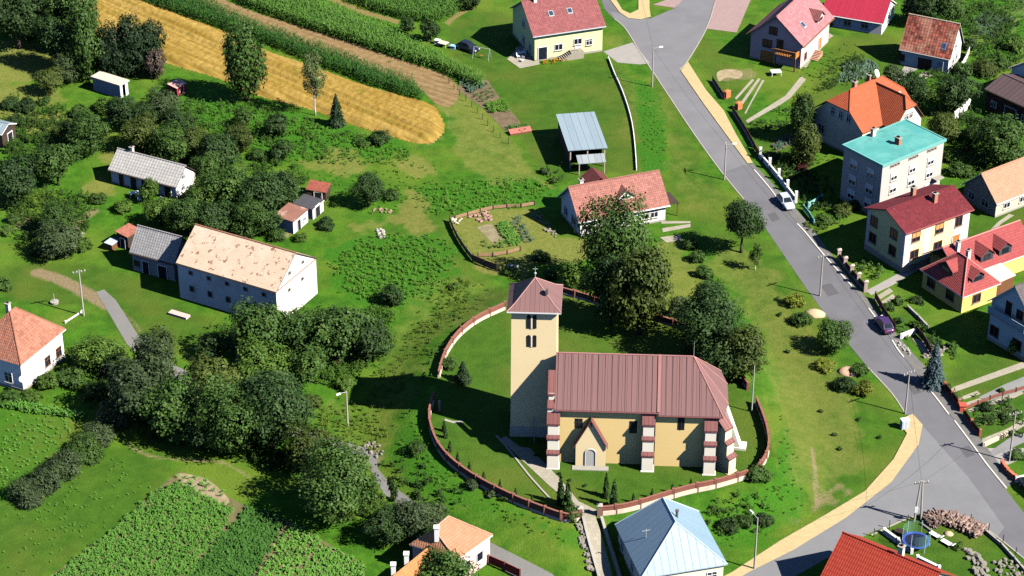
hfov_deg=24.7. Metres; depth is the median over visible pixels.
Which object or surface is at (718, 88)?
fence
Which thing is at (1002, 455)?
terrace
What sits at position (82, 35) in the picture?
columnar tree
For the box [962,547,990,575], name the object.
rocks
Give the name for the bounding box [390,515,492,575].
house
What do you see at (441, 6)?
corn field
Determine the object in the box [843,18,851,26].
window
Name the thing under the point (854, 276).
fence
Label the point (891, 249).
window
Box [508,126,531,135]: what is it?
seed frame
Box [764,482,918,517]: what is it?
power line
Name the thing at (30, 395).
bush
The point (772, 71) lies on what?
garden table
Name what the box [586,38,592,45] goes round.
window
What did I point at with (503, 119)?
garden bed
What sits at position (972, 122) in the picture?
deciduous tree
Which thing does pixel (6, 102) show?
bush
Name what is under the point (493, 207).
fence
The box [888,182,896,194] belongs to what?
window
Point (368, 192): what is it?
deciduous tree
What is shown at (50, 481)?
bush
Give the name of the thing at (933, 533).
sunbed
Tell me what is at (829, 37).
garden path
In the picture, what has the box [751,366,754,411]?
utility pole
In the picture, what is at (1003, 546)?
garden wall
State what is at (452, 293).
tall weeds
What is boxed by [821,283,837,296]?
road patch
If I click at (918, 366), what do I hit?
sidewalk
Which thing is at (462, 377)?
spruce
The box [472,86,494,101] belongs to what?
vegetable bed
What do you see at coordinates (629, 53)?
driveway
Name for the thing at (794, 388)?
ground
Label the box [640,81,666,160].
tall weeds
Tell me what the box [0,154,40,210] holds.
deciduous tree
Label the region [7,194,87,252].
tall weeds
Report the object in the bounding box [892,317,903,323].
bush
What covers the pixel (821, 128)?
window
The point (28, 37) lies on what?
bush
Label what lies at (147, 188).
deciduous tree
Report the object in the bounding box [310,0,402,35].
beet field
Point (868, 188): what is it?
window
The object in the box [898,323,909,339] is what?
flower border
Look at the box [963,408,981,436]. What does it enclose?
garden wall
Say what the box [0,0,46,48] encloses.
deciduous tree
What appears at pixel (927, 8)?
deciduous tree
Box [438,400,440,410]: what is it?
gate post
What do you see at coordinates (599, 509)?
gate pillar
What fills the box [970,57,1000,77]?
bush
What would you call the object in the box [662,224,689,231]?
terrace
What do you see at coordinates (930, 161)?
window
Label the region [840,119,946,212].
apartment block
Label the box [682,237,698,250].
bush
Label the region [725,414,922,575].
pavement
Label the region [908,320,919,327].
bush
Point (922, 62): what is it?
barn door
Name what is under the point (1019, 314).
window
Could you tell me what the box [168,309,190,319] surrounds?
plank stack
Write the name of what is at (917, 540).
trampoline
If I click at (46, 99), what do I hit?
bush
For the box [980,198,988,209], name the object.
window
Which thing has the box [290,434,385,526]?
deciduous tree
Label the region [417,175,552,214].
tall weeds
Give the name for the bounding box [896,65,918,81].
terrace
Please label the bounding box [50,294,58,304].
well
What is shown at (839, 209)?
bush
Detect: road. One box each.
[602,0,1023,556]
[743,426,1003,575]
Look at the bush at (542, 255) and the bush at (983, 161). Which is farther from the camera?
the bush at (983, 161)
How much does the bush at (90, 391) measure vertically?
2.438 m
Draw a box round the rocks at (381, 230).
[376,228,385,238]
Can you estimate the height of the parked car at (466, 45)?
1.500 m
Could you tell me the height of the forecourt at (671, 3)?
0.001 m
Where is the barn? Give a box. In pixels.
[175,223,317,316]
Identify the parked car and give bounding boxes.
[456,39,479,53]
[776,192,794,209]
[873,315,894,333]
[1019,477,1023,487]
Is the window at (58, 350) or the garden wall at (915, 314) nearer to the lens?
the window at (58, 350)
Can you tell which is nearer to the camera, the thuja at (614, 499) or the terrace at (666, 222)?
the thuja at (614, 499)
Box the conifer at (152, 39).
[137,18,169,71]
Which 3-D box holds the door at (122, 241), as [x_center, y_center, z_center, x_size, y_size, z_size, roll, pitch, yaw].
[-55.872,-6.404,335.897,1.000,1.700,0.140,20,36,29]
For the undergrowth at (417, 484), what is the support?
on the ground
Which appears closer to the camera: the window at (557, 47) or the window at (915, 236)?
the window at (915, 236)
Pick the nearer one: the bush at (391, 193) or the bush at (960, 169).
the bush at (391, 193)
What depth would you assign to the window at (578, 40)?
389.76 m
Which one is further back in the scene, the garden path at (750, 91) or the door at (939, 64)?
the door at (939, 64)
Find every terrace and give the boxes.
[508,45,538,67]
[660,235,681,242]
[661,221,689,223]
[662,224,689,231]
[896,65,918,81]
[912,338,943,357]
[920,72,932,78]
[988,448,1023,464]
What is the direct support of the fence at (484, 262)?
on the ground
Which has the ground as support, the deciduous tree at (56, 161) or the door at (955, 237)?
the deciduous tree at (56, 161)
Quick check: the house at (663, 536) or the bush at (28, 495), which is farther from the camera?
the bush at (28, 495)
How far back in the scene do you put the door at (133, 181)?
351.09 m
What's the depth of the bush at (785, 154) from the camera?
357.28 m
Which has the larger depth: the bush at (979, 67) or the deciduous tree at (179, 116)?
the bush at (979, 67)
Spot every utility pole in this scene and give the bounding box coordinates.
[72,270,85,315]
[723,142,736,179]
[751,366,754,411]
[817,254,827,295]
[903,370,914,413]
[913,480,928,521]
[1008,411,1021,461]
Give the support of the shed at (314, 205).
on the ground
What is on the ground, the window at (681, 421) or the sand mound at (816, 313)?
the sand mound at (816, 313)
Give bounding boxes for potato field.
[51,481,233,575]
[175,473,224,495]
[255,522,321,575]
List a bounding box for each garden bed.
[457,78,519,130]
[477,223,503,243]
[717,69,742,80]
[771,135,793,151]
[979,404,1015,425]
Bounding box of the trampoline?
[902,521,931,552]
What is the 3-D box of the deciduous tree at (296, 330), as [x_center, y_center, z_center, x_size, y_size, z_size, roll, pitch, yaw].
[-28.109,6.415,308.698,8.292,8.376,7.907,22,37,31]
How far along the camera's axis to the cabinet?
297.05 m
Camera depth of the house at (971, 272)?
324.87 m
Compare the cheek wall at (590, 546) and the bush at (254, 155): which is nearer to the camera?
the cheek wall at (590, 546)
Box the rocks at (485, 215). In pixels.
[468,210,492,222]
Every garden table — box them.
[129,190,138,196]
[438,40,448,48]
[770,69,781,74]
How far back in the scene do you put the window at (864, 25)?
397.93 m
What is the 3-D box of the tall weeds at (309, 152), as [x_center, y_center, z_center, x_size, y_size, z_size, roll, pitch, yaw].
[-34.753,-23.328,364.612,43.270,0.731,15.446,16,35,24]
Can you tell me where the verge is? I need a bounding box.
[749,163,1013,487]
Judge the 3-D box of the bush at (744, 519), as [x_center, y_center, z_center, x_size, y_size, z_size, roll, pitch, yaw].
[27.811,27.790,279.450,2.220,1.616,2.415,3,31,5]
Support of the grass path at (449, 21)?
on the ground
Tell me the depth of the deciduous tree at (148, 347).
300.65 m
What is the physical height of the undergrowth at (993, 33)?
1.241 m
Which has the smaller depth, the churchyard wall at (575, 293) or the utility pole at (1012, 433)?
the utility pole at (1012, 433)
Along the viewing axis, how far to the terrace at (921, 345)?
314.23 m
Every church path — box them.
[500,436,595,516]
[585,516,611,575]
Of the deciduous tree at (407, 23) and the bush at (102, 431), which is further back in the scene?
the deciduous tree at (407, 23)
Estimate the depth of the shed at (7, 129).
362.57 m
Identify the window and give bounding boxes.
[4,371,13,384]
[44,354,51,368]
[55,345,62,359]
[134,260,139,266]
[181,182,185,192]
[476,549,482,563]
[554,43,562,51]
[563,205,567,217]
[571,214,575,226]
[573,38,582,45]
[575,418,582,428]
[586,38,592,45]
[619,538,623,554]
[629,421,636,432]
[629,558,633,575]
[641,211,649,219]
[650,209,658,218]
[677,418,684,429]
[706,571,716,575]
[762,38,771,48]
[769,26,777,35]
[776,39,783,49]
[817,123,824,134]
[830,106,835,115]
[838,110,842,119]
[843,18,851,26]
[845,114,850,123]
[846,188,854,199]
[848,173,855,186]
[849,158,857,171]
[860,21,868,29]
[863,197,871,206]
[864,182,872,195]
[865,167,874,180]
[868,231,876,244]
[869,214,877,228]
[887,243,895,257]
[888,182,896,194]
[889,227,897,241]
[890,171,897,181]
[897,53,904,61]
[907,175,914,186]
[909,111,912,119]
[909,163,915,174]
[910,248,918,260]
[911,230,920,243]
[925,167,933,178]
[926,275,934,290]
[927,155,934,166]
[933,240,942,251]
[935,222,944,235]
[944,288,953,302]
[954,215,962,227]
[967,190,974,201]
[972,293,980,304]
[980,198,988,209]
[989,324,998,339]
[990,100,996,108]
[1003,201,1010,209]
[1004,299,1013,316]
[1013,337,1021,352]
[1015,309,1023,321]
[1019,195,1023,203]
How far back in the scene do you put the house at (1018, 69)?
376.14 m
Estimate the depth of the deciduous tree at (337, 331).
305.62 m
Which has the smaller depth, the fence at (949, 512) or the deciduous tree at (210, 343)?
the fence at (949, 512)
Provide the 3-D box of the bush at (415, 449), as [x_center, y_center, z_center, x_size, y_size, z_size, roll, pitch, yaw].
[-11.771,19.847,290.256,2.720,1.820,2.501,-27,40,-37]
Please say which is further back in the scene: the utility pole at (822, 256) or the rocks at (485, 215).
the rocks at (485, 215)
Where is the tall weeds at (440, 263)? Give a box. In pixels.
[328,231,457,307]
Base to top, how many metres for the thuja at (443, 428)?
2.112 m
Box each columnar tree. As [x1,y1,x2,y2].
[63,2,106,80]
[219,21,267,101]
[387,475,398,501]
[787,91,817,137]
[788,121,823,167]
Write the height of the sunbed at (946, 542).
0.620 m
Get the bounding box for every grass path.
[328,0,399,23]
[445,7,471,24]
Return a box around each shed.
[0,120,16,147]
[90,71,128,97]
[115,223,136,249]
[129,224,186,280]
[276,202,308,233]
[293,194,323,219]
[305,180,330,200]
[556,112,607,174]
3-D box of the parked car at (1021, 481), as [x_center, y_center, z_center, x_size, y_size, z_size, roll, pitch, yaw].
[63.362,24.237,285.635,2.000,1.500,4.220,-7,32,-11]
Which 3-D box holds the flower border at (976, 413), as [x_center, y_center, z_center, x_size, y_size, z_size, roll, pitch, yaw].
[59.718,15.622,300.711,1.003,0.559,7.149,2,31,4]
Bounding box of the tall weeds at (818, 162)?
[774,130,837,190]
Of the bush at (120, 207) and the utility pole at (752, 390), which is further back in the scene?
the bush at (120, 207)
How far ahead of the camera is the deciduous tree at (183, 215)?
337.04 m
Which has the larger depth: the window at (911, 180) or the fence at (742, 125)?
the fence at (742, 125)
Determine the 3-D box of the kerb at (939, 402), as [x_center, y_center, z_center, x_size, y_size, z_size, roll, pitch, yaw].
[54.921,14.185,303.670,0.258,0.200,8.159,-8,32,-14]
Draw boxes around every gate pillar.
[597,503,602,516]
[723,89,730,98]
[735,101,742,109]
[959,402,966,411]
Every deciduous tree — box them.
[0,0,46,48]
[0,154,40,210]
[20,0,57,28]
[28,12,70,61]
[32,66,64,94]
[32,143,82,185]
[36,218,83,260]
[37,143,50,157]
[37,199,79,232]
[41,0,101,30]
[53,51,83,83]
[57,119,77,138]
[66,108,112,156]
[70,334,128,370]
[99,95,139,125]
[100,350,170,422]
[118,108,159,153]
[126,99,161,123]
[130,323,177,379]
[133,366,200,446]
[139,176,159,203]
[142,197,177,225]
[145,120,191,161]
[146,84,183,121]
[159,196,203,233]
[163,104,197,131]
[169,405,221,449]
[178,124,213,157]
[182,348,243,408]
[183,172,221,206]
[185,371,262,455]
[189,150,224,177]
[194,130,239,167]
[194,197,234,230]
[194,333,222,359]
[199,154,253,211]
[222,119,252,152]
[224,295,291,357]
[224,366,317,450]
[227,194,271,237]
[232,330,290,385]
[233,168,288,211]
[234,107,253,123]
[258,207,283,232]
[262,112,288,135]
[264,310,324,358]
[266,169,303,207]
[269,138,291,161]
[280,417,333,474]
[281,340,330,383]
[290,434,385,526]
[302,302,380,363]
[348,170,386,206]
[348,313,394,361]
[360,499,410,546]
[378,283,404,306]
[390,497,438,540]
[399,15,415,35]
[414,543,480,575]
[418,19,441,41]
[425,501,448,524]
[462,0,480,9]
[556,259,586,288]
[572,186,659,278]
[576,252,635,325]
[604,241,677,334]
[667,278,747,355]
[668,295,687,317]
[694,323,751,378]
[714,322,769,382]
[723,198,766,252]
[813,316,853,355]
[882,64,904,80]
[894,69,933,109]
[900,0,917,18]
[907,0,943,18]
[925,110,961,142]
[934,75,984,110]
[936,0,967,20]
[961,115,991,140]
[972,111,1023,164]
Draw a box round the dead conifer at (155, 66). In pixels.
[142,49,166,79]
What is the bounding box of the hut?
[167,78,186,95]
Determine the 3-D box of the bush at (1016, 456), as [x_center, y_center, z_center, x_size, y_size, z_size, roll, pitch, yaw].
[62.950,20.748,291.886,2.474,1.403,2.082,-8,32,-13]
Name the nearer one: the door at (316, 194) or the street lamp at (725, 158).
the door at (316, 194)
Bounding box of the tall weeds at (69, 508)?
[2,452,150,574]
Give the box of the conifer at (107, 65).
[93,19,128,76]
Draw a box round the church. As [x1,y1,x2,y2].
[506,269,746,475]
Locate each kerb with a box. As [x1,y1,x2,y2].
[444,419,462,422]
[495,435,549,497]
[614,19,651,70]
[653,72,743,199]
[679,3,714,69]
[754,169,775,196]
[797,223,851,285]
[867,367,903,411]
[871,515,1023,558]
[891,340,903,356]
[931,391,948,413]
[954,420,1006,488]
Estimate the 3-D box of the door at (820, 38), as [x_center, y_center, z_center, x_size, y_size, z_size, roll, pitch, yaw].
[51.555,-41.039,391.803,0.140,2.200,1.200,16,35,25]
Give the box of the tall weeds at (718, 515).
[708,415,803,544]
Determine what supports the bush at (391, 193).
on the ground
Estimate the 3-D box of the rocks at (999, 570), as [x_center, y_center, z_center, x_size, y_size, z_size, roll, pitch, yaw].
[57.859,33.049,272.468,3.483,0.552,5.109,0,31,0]
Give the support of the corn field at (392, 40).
on the ground
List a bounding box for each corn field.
[143,0,425,98]
[239,0,484,86]
[348,0,465,21]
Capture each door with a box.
[7,130,12,141]
[118,174,124,185]
[119,237,125,249]
[129,177,137,189]
[141,260,149,274]
[157,264,167,279]
[164,186,171,198]
[179,83,183,94]
[297,217,300,230]
[314,191,321,198]
[315,203,320,217]
[538,46,547,59]
[585,448,595,465]
[759,48,774,62]
[818,36,821,49]
[916,56,932,69]
[936,61,943,72]
[951,233,959,242]
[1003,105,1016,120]
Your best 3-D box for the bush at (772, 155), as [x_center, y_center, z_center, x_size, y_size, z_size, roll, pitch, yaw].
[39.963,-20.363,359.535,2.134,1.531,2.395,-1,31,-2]
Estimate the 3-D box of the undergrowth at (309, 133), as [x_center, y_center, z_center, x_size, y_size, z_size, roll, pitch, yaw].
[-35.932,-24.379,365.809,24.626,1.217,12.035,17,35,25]
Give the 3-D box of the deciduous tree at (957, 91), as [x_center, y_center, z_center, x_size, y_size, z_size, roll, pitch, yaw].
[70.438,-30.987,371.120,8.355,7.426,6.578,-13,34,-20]
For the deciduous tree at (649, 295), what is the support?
on the ground
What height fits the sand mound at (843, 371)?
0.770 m
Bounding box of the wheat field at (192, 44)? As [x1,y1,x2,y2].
[90,0,444,143]
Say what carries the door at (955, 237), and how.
in the house at (905, 231)
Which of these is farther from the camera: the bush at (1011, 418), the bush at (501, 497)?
the bush at (1011, 418)
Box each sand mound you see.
[805,309,825,317]
[837,366,856,376]
[944,531,953,536]
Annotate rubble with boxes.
[451,217,462,223]
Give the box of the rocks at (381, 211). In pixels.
[373,208,391,213]
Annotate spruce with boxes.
[327,93,346,129]
[452,361,471,385]
[919,342,946,392]
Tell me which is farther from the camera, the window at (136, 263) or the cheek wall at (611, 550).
the window at (136, 263)
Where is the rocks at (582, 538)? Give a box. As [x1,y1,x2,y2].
[575,520,594,571]
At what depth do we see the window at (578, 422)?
284.81 m
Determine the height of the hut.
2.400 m
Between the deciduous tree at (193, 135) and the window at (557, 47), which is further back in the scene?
the window at (557, 47)
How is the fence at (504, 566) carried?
on the ground
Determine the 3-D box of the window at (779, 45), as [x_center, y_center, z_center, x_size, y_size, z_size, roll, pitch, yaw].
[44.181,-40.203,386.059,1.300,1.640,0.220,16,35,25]
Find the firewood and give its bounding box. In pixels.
[918,507,988,537]
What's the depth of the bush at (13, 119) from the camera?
368.79 m
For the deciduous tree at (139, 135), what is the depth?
358.50 m
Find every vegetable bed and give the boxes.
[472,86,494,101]
[483,98,510,112]
[483,238,508,247]
[497,219,521,246]
[506,122,530,131]
[511,214,534,241]
[771,133,795,149]
[979,400,1019,423]
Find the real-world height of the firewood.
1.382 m
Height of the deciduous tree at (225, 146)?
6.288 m
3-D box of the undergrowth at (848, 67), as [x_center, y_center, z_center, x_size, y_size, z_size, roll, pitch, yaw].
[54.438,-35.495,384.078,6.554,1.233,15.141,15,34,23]
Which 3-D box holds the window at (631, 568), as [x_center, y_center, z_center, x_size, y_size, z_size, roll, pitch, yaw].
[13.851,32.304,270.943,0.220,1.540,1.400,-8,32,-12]
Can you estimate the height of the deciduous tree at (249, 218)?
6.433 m
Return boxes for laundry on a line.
[954,99,970,118]
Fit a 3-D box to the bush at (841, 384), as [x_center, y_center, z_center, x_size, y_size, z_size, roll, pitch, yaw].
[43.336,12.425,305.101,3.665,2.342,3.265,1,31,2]
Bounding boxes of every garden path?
[735,79,753,98]
[741,78,759,103]
[745,80,763,113]
[746,76,805,122]
[803,33,832,66]
[867,264,925,294]
[872,288,892,301]
[877,294,894,306]
[950,361,1023,391]
[959,391,979,399]
[967,398,981,404]
[968,391,1023,411]
[992,214,1013,228]
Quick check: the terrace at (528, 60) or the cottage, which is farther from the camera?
the terrace at (528, 60)
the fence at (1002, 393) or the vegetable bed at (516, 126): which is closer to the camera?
the fence at (1002, 393)
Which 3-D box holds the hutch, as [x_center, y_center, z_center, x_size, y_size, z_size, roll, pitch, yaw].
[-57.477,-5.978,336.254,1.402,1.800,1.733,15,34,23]
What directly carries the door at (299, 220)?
in the shed at (295, 217)
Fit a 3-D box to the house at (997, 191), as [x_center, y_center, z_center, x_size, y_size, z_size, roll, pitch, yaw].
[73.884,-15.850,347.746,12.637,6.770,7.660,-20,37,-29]
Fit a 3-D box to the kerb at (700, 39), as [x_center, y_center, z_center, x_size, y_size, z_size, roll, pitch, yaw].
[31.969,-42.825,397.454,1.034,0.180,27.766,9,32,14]
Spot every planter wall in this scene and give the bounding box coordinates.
[1000,459,1017,481]
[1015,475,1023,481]
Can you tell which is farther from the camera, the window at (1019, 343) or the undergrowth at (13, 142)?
the undergrowth at (13, 142)
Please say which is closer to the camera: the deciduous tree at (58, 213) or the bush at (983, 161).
the deciduous tree at (58, 213)
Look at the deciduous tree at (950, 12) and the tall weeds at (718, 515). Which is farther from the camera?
the deciduous tree at (950, 12)
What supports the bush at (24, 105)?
on the ground
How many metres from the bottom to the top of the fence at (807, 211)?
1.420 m
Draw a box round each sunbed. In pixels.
[929,531,943,539]
[940,538,955,546]
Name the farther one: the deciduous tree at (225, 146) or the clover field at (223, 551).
the deciduous tree at (225, 146)
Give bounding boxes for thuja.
[441,420,445,432]
[443,427,447,438]
[447,441,451,452]
[456,452,459,462]
[556,475,563,505]
[563,479,572,509]
[602,472,609,499]
[609,478,618,504]
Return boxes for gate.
[875,291,883,309]
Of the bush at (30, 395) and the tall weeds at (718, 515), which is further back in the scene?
the bush at (30, 395)
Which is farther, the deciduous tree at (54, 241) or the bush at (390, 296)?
the deciduous tree at (54, 241)
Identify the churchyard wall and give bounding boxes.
[428,392,581,522]
[438,301,505,377]
[562,287,749,389]
[602,469,748,515]
[753,396,769,471]
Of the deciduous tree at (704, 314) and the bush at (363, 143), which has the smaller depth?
the deciduous tree at (704, 314)
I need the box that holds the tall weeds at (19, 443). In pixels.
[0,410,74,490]
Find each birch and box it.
[298,50,326,115]
[748,243,762,269]
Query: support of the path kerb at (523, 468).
on the ground
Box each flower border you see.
[543,57,566,63]
[764,152,793,192]
[802,216,834,232]
[816,214,845,228]
[858,254,886,274]
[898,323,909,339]
[946,343,958,358]
[946,383,963,401]
[974,393,981,425]
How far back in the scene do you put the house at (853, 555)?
265.25 m
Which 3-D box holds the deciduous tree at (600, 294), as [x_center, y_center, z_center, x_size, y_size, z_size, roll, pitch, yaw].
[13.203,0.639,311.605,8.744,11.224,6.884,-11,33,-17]
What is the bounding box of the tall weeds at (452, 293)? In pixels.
[366,277,488,410]
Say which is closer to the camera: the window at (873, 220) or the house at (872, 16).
the window at (873, 220)
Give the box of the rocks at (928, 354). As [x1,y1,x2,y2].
[922,344,947,358]
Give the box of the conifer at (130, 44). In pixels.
[113,12,148,79]
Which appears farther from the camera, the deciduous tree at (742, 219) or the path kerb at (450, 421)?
the deciduous tree at (742, 219)
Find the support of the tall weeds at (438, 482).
on the ground
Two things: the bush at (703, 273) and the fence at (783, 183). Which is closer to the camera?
the bush at (703, 273)
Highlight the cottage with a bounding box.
[107,145,197,198]
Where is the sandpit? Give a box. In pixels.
[894,527,906,536]
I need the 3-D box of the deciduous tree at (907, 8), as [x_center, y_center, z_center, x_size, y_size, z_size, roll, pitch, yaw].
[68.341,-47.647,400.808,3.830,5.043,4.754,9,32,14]
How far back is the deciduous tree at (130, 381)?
294.24 m
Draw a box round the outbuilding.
[985,73,1023,125]
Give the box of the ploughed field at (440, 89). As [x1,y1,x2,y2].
[197,0,458,106]
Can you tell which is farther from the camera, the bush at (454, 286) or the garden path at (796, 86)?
the garden path at (796, 86)
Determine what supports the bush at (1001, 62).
on the ground
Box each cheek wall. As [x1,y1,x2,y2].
[582,516,599,575]
[600,516,620,575]
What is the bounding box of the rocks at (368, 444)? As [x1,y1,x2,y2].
[363,441,383,458]
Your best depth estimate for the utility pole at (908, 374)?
298.38 m
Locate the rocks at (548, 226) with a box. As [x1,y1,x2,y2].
[533,209,556,237]
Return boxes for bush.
[0,95,18,111]
[0,224,13,236]
[0,275,12,291]
[0,389,21,403]
[6,213,22,223]
[6,476,48,510]
[7,113,26,126]
[13,97,36,112]
[15,27,43,40]
[19,387,42,401]
[26,241,42,256]
[26,461,64,496]
[33,371,59,389]
[38,96,50,105]
[44,448,81,482]
[52,366,84,390]
[62,429,106,466]
[68,103,90,118]
[71,237,93,252]
[80,418,116,450]
[82,379,111,400]
[88,192,107,204]
[92,399,134,429]
[94,96,113,115]
[113,198,132,215]
[247,147,265,160]
[267,228,287,242]
[293,232,308,241]
[302,393,323,408]
[317,215,334,231]
[333,374,356,391]
[357,139,370,147]
[367,129,392,146]
[367,493,387,507]
[384,188,400,201]
[407,440,426,455]
[438,356,456,370]
[447,282,461,290]
[465,478,480,490]
[485,489,496,498]
[498,495,508,500]
[502,265,518,277]
[531,249,553,262]
[538,167,549,175]
[542,268,557,280]
[547,175,559,182]
[563,503,579,522]
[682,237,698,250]
[688,249,705,263]
[695,264,714,278]
[703,278,718,289]
[715,516,737,534]
[736,514,753,528]
[746,462,773,483]
[755,512,774,526]
[766,151,778,159]
[780,151,795,165]
[784,293,806,308]
[788,312,813,327]
[796,162,808,170]
[813,357,836,373]
[816,212,832,225]
[830,375,858,392]
[831,201,852,217]
[836,59,879,83]
[848,362,869,376]
[849,200,861,210]
[851,379,874,397]
[884,301,894,311]
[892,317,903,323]
[893,295,905,305]
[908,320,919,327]
[909,295,924,305]
[942,148,959,163]
[944,340,958,350]
[948,161,975,177]
[951,541,962,550]
[952,61,972,77]
[961,37,977,50]
[969,153,990,170]
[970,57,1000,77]
[973,10,1013,37]
[979,400,994,412]
[989,56,1009,71]
[1001,412,1014,420]
[1003,36,1023,54]
[1007,0,1023,10]
[1007,340,1017,356]
[1008,447,1023,460]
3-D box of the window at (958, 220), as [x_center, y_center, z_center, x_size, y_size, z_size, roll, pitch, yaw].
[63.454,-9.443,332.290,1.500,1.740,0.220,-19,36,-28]
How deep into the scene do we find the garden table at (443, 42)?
393.43 m
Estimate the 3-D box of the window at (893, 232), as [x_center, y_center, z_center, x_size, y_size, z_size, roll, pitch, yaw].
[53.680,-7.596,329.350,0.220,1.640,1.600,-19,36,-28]
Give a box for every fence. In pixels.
[65,310,82,323]
[448,77,508,143]
[449,215,471,258]
[454,201,534,217]
[472,253,496,271]
[477,246,520,256]
[488,554,520,575]
[608,56,636,170]
[712,76,724,99]
[732,106,753,147]
[754,142,758,155]
[759,147,797,202]
[803,204,814,225]
[808,194,822,208]
[837,248,868,292]
[873,510,1016,555]
[882,305,896,331]
[915,325,932,353]
[962,47,969,63]
[966,386,1023,408]
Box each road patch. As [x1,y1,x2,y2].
[768,212,779,221]
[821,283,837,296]
[906,380,920,394]
[960,446,974,457]
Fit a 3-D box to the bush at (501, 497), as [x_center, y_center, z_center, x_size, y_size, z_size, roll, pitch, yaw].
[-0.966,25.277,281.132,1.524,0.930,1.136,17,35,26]
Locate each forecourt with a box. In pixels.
[653,0,681,7]
[707,0,749,32]
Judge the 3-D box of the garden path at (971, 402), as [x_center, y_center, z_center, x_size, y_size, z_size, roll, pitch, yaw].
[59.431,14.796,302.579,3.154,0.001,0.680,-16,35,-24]
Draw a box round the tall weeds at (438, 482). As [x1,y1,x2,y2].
[398,420,564,540]
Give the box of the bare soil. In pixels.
[178,473,228,504]
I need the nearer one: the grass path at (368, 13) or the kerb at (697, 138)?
the kerb at (697, 138)
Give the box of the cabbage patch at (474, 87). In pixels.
[459,78,487,92]
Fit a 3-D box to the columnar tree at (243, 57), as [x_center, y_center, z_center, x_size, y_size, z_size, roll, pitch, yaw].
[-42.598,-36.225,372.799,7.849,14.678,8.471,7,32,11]
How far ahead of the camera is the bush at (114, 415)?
297.30 m
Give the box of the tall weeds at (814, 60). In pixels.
[801,43,861,93]
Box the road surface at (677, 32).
[611,0,746,171]
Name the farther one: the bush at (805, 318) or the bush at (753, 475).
the bush at (805, 318)
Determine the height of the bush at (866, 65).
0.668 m
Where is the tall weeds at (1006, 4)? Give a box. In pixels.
[935,0,1023,77]
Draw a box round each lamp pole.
[336,391,348,426]
[651,46,662,86]
[749,509,757,569]
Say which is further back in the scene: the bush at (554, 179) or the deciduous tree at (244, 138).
the deciduous tree at (244, 138)
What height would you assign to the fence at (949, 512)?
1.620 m
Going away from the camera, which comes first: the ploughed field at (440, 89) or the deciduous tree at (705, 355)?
the deciduous tree at (705, 355)
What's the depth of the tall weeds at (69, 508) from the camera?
282.44 m
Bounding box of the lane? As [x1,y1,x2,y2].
[96,290,553,575]
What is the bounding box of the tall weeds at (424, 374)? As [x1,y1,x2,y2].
[404,324,453,416]
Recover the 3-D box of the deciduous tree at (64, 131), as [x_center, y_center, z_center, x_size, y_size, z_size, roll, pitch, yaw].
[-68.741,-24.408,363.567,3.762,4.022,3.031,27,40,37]
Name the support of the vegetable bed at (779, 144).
on the garden bed at (784, 145)
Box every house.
[0,301,65,390]
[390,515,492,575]
[509,0,605,61]
[557,167,679,235]
[615,497,727,575]
[746,0,834,71]
[813,69,924,152]
[821,531,956,575]
[824,0,896,34]
[864,184,974,272]
[897,13,963,73]
[920,220,1023,312]
[961,157,1023,217]
[987,281,1023,360]
[1008,62,1023,76]
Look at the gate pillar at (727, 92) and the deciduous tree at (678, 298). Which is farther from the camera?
the gate pillar at (727, 92)
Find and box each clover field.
[188,504,285,575]
[296,543,365,575]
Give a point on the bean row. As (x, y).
(20, 404)
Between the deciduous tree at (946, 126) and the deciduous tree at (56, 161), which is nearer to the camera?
the deciduous tree at (56, 161)
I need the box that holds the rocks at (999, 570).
[992,557,1023,575]
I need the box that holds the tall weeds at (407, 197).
[313,164,446,213]
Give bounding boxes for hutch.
[104,237,118,250]
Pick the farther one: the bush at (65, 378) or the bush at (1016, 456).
the bush at (65, 378)
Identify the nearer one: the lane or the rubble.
the lane
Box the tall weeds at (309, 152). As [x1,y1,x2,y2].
[189,94,414,165]
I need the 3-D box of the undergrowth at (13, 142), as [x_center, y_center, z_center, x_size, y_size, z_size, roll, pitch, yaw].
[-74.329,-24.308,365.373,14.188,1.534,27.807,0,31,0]
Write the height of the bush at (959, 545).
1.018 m
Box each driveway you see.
[603,42,649,63]
[979,377,1023,400]
[982,419,1023,441]
[990,433,1023,455]
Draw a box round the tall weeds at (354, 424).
[317,397,395,450]
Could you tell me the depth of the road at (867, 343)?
314.68 m
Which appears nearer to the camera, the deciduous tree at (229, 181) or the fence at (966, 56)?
the deciduous tree at (229, 181)
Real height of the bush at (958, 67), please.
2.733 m
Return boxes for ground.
[0,0,1023,575]
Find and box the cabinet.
[900,417,910,429]
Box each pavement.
[611,0,650,18]
[681,62,752,162]
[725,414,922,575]
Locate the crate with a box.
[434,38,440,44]
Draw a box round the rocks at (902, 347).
[895,340,910,355]
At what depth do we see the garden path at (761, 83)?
378.37 m
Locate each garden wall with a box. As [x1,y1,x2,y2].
[883,527,913,554]
[900,328,915,338]
[907,304,928,329]
[916,554,940,568]
[921,522,938,534]
[939,381,960,407]
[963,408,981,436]
[982,427,1015,446]
[985,529,1023,571]
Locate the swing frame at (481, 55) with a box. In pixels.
[472,46,490,59]
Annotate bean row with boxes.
[0,397,86,418]
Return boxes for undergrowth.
[0,185,97,257]
[2,90,72,178]
[67,339,378,521]
[131,92,309,213]
[201,303,397,384]
[218,107,362,158]
[380,450,463,508]
[408,343,444,412]
[546,159,564,183]
[705,489,768,535]
[749,106,790,135]
[760,151,839,210]
[816,51,864,90]
[847,259,882,279]
[919,321,942,348]
[921,67,1023,178]
[934,0,1023,79]
[974,395,1023,438]
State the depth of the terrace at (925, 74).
384.60 m

